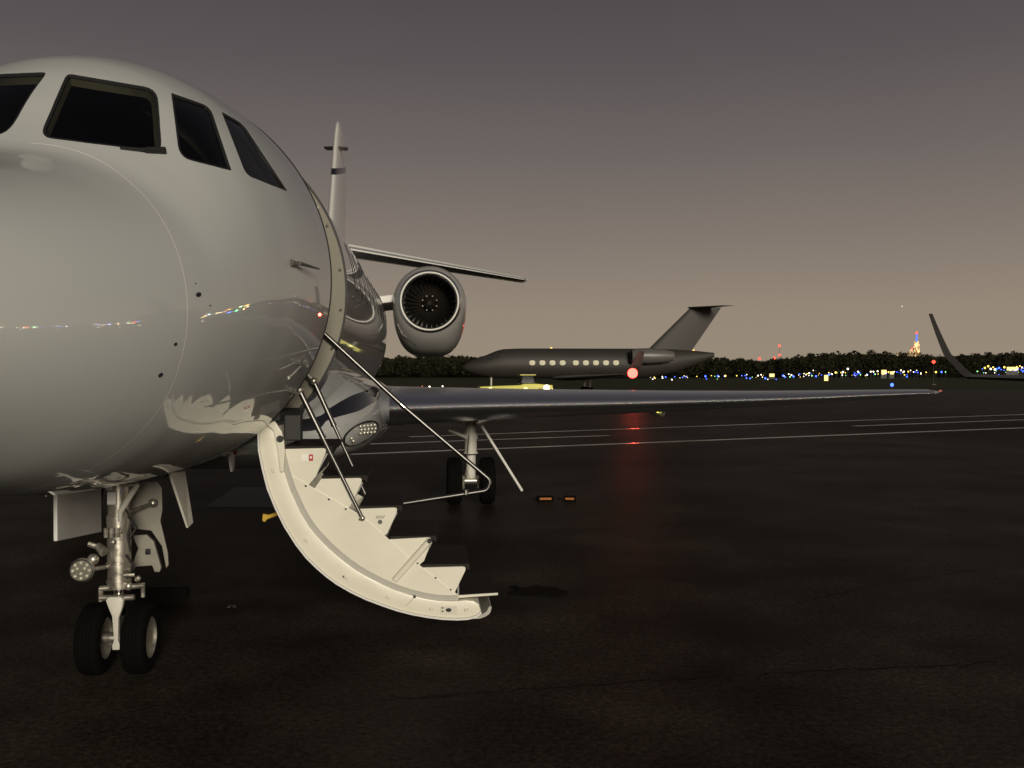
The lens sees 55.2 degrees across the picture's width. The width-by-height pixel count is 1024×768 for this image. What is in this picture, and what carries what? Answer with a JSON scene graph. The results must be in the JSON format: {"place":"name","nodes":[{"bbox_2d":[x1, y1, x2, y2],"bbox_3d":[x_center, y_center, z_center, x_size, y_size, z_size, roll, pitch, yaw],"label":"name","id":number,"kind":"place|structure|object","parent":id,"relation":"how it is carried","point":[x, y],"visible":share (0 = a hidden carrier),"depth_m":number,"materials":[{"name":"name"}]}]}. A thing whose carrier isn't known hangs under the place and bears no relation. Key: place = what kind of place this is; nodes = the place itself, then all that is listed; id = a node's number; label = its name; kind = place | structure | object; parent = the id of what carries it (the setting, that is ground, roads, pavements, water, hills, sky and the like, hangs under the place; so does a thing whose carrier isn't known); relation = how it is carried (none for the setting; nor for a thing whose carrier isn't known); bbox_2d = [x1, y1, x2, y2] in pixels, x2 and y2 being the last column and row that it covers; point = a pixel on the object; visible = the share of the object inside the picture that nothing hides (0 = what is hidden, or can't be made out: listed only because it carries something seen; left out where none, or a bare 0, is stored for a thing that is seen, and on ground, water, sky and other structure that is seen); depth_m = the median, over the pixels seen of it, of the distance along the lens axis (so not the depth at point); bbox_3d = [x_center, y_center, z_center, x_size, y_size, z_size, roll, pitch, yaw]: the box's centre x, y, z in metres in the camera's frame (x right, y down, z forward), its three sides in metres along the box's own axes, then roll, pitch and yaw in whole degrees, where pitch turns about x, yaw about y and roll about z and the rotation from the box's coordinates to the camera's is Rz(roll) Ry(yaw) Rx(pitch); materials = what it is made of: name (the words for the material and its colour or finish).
{"place":"outdoors","nodes":[
{"label":"outdoors","id":0,"kind":"place"},
{"bbox_2d":[0,389,1023,767],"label":"apron","id":1,"kind":"object","parent":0,"point":[700,551],"depth_m":7.24,"materials":[{"name":"black asphalt"}]},
{"bbox_2d":[206,487,273,506],"bbox_3d":[-3.460,1.639,14.244,1.544,0.001,2.540,0,1,-6],"label":"pavement patch","id":2,"kind":"object","parent":1,"relation":"on","point":[247,497],"visible":0.4,"depth_m":14.03,"materials":[{"name":"black asphalt"}]},
{"bbox_2d":[0,54,941,675],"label":"business jet","id":3,"kind":"object","parent":1,"relation":"on","point":[186,282],"visible":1,"depth_m":5.19,"materials":[{"name":"white paint"}]},
{"bbox_2d":[53,489,100,540],"bbox_3d":[-2.653,0.744,5.995,0.022,0.449,0.760,0,1,-5],"label":"nose gear door","id":4,"kind":"structure","parent":3,"relation":"in","point":[75,514],"depth_m":5.94,"materials":[{"name":"white metal"}]},
{"bbox_2d":[168,471,192,527],"bbox_3d":[-2.077,0.727,6.154,0.081,0.368,0.338,0,1,-5],"label":"nose gear door","id":5,"kind":"structure","parent":3,"relation":"in","point":[178,480],"depth_m":6.17,"materials":[{"name":"white metal"}]},
{"bbox_2d":[344,242,357,291],"bbox_3d":[-1.364,-0.990,8.282,0.106,0.423,0.300,0,1,-5],"label":"cabin window","id":6,"kind":"structure","parent":3,"relation":"in","point":[344,242],"depth_m":8.34,"materials":[{"name":"black glass"}]},
{"bbox_2d":[352,255,363,297],"bbox_3d":[-1.424,-0.998,8.999,0.106,0.423,0.300,0,1,-5],"label":"cabin window","id":7,"kind":"structure","parent":3,"relation":"in","point":[352,255],"depth_m":9.09,"materials":[{"name":"black glass"}]},
{"bbox_2d":[357,262,367,302],"bbox_3d":[-1.484,-1.006,9.716,0.106,0.423,0.300,0,1,-5],"label":"cabin window","id":8,"kind":"structure","parent":3,"relation":"in","point":[357,262],"depth_m":9.74,"materials":[{"name":"black glass"}]},
{"bbox_2d":[476,420,489,424],"bbox_3d":[-0.329,0.480,13.417,0.322,0.139,0.647,0,1,-5],"label":"gear fairing door","id":9,"kind":"structure","parent":3,"relation":"in","point":[479,422],"depth_m":13.14,"materials":[{"name":"white paint"}]},
{"bbox_2d":[479,424,522,490],"bbox_3d":[-0.163,0.992,13.462,0.582,0.911,0.896,0,1,-5],"label":"main gear door","id":10,"kind":"structure","parent":3,"relation":"in","point":[483,429],"depth_m":13.11,"materials":[{"name":"white paint"}]},
{"bbox_2d":[372,435,608,443],"bbox_3d":[-0.600,1.504,26.418,7.694,0.001,0.276,0,1,-28],"label":"painted line","id":11,"kind":"object","parent":1,"relation":"on","point":[492,439],"visible":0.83,"depth_m":26.50,"materials":[{"name":"white paint"}]},
{"bbox_2d":[477,374,552,388],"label":"ground tug","id":12,"kind":"object","parent":1,"relation":"on","point":[527,381],"visible":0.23,"depth_m":69.37,"materials":[{"name":"yellow metal"}]},
{"bbox_2d":[507,585,567,595],"bbox_3d":[0.229,1.707,8.068,0.474,0.001,0.406,0,1,19],"label":"oil stain","id":13,"kind":"object","parent":1,"relation":"on","point":[533,590],"visible":1,"depth_m":8.05,"materials":[{"name":"black"}]},
{"bbox_2d":[536,495,553,501],"bbox_3d":[0.464,1.610,13.779,0.230,0.075,0.175,0,1,-6],"label":"wheel chock","id":14,"kind":"object","parent":1,"relation":"on","point":[545,498],"visible":1,"depth_m":13.71,"materials":[{"name":"rubber"}]},
{"bbox_2d":[564,495,575,501],"bbox_3d":[0.816,1.610,13.779,0.170,0.075,0.175,0,1,6],"label":"wheel chock","id":15,"kind":"object","parent":1,"relation":"on","point":[569,498],"visible":1,"depth_m":13.71,"materials":[{"name":"rubber"}]},
{"bbox_2d":[464,305,733,389],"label":"parked jet","id":16,"kind":"object","parent":1,"relation":"on","point":[669,350],"visible":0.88,"depth_m":77.51,"materials":[{"name":"grey paint"}]},
{"bbox_2d":[351,427,1023,454],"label":"painted line","id":17,"kind":"object","parent":1,"relation":"on","point":[678,441],"visible":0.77,"depth_m":25.73,"materials":[{"name":"white paint"}]},
{"bbox_2d":[411,414,1023,436],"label":"painted line","id":18,"kind":"object","parent":1,"relation":"on","point":[712,425],"visible":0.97,"depth_m":32.97,"materials":[{"name":"white paint"}]},
{"bbox_2d":[795,567,995,603],"bbox_3d":[3.329,1.703,8.391,2.717,0.001,0.139,0,1,-32],"label":"pavement crack","id":19,"kind":"object","parent":1,"relation":"on","point":[879,584],"visible":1,"depth_m":8.28,"materials":[{"name":"black asphalt"}]},
{"bbox_2d":[861,419,1023,425],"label":"painted line","id":20,"kind":"object","parent":1,"relation":"on","point":[941,422],"visible":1,"depth_m":34.93,"materials":[{"name":"white paint"}]},
{"bbox_2d":[929,314,1023,380],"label":"parked jet","id":21,"kind":"object","parent":1,"relation":"on","point":[962,370],"visible":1,"depth_m":25.51,"materials":[{"name":"grey paint"}]},
{"bbox_2d":[0,0,1023,360],"label":"sky","id":22,"kind":"structure","parent":0,"point":[840,175],"materials":[{"name":"grey"}]},
{"bbox_2d":[375,377,1023,389],"bbox_3d":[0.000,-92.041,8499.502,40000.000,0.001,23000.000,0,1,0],"label":"ground","id":23,"kind":"structure","parent":0,"point":[808,383],"depth_m":175.62,"materials":[{"name":"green plant"}]},
{"bbox_2d":[375,349,1023,376],"bbox_3d":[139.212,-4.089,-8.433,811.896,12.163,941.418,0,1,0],"label":"treeline","id":24,"kind":"object","parent":23,"relation":"on","point":[794,366],"visible":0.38,"depth_m":408.16,"materials":[{"name":"green plant"}]},
{"bbox_2d":[822,375,828,380],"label":"airfield sign","id":25,"kind":"object","parent":23,"relation":"on","point":[825,377],"visible":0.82,"depth_m":240.04,"materials":[{"name":"yellow metal"}]},
{"bbox_2d":[914,332,919,355],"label":"skyscraper","id":26,"kind":"structure","parent":23,"relation":"on","point":[916,344],"depth_m":10378.81,"materials":[{"name":"yellow"}]},
{"bbox_2d":[931,360,935,384],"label":"warning light","id":27,"kind":"object","parent":23,"relation":"on","point":[933,361],"visible":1,"depth_m":149.96,"materials":[{"name":"red metal"}]},
{"bbox_2d":[768,373,774,378],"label":"airfield building","id":28,"kind":"structure","parent":0,"point":[771,375],"depth_m":330.09,"materials":[{"name":"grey metal"}]},
{"bbox_2d":[880,370,886,377],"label":"airfield building","id":29,"kind":"structure","parent":0,"point":[882,372],"depth_m":345.08,"materials":[{"name":"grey metal"}]},
{"bbox_2d":[889,371,893,377],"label":"airfield building","id":30,"kind":"structure","parent":0,"point":[891,374],"depth_m":352.09,"materials":[{"name":"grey metal"}]},
{"bbox_2d":[1005,367,1018,374],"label":"airfield building","id":31,"kind":"structure","parent":0,"point":[1007,370],"depth_m":350.07,"materials":[{"name":"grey metal"}]}
]}

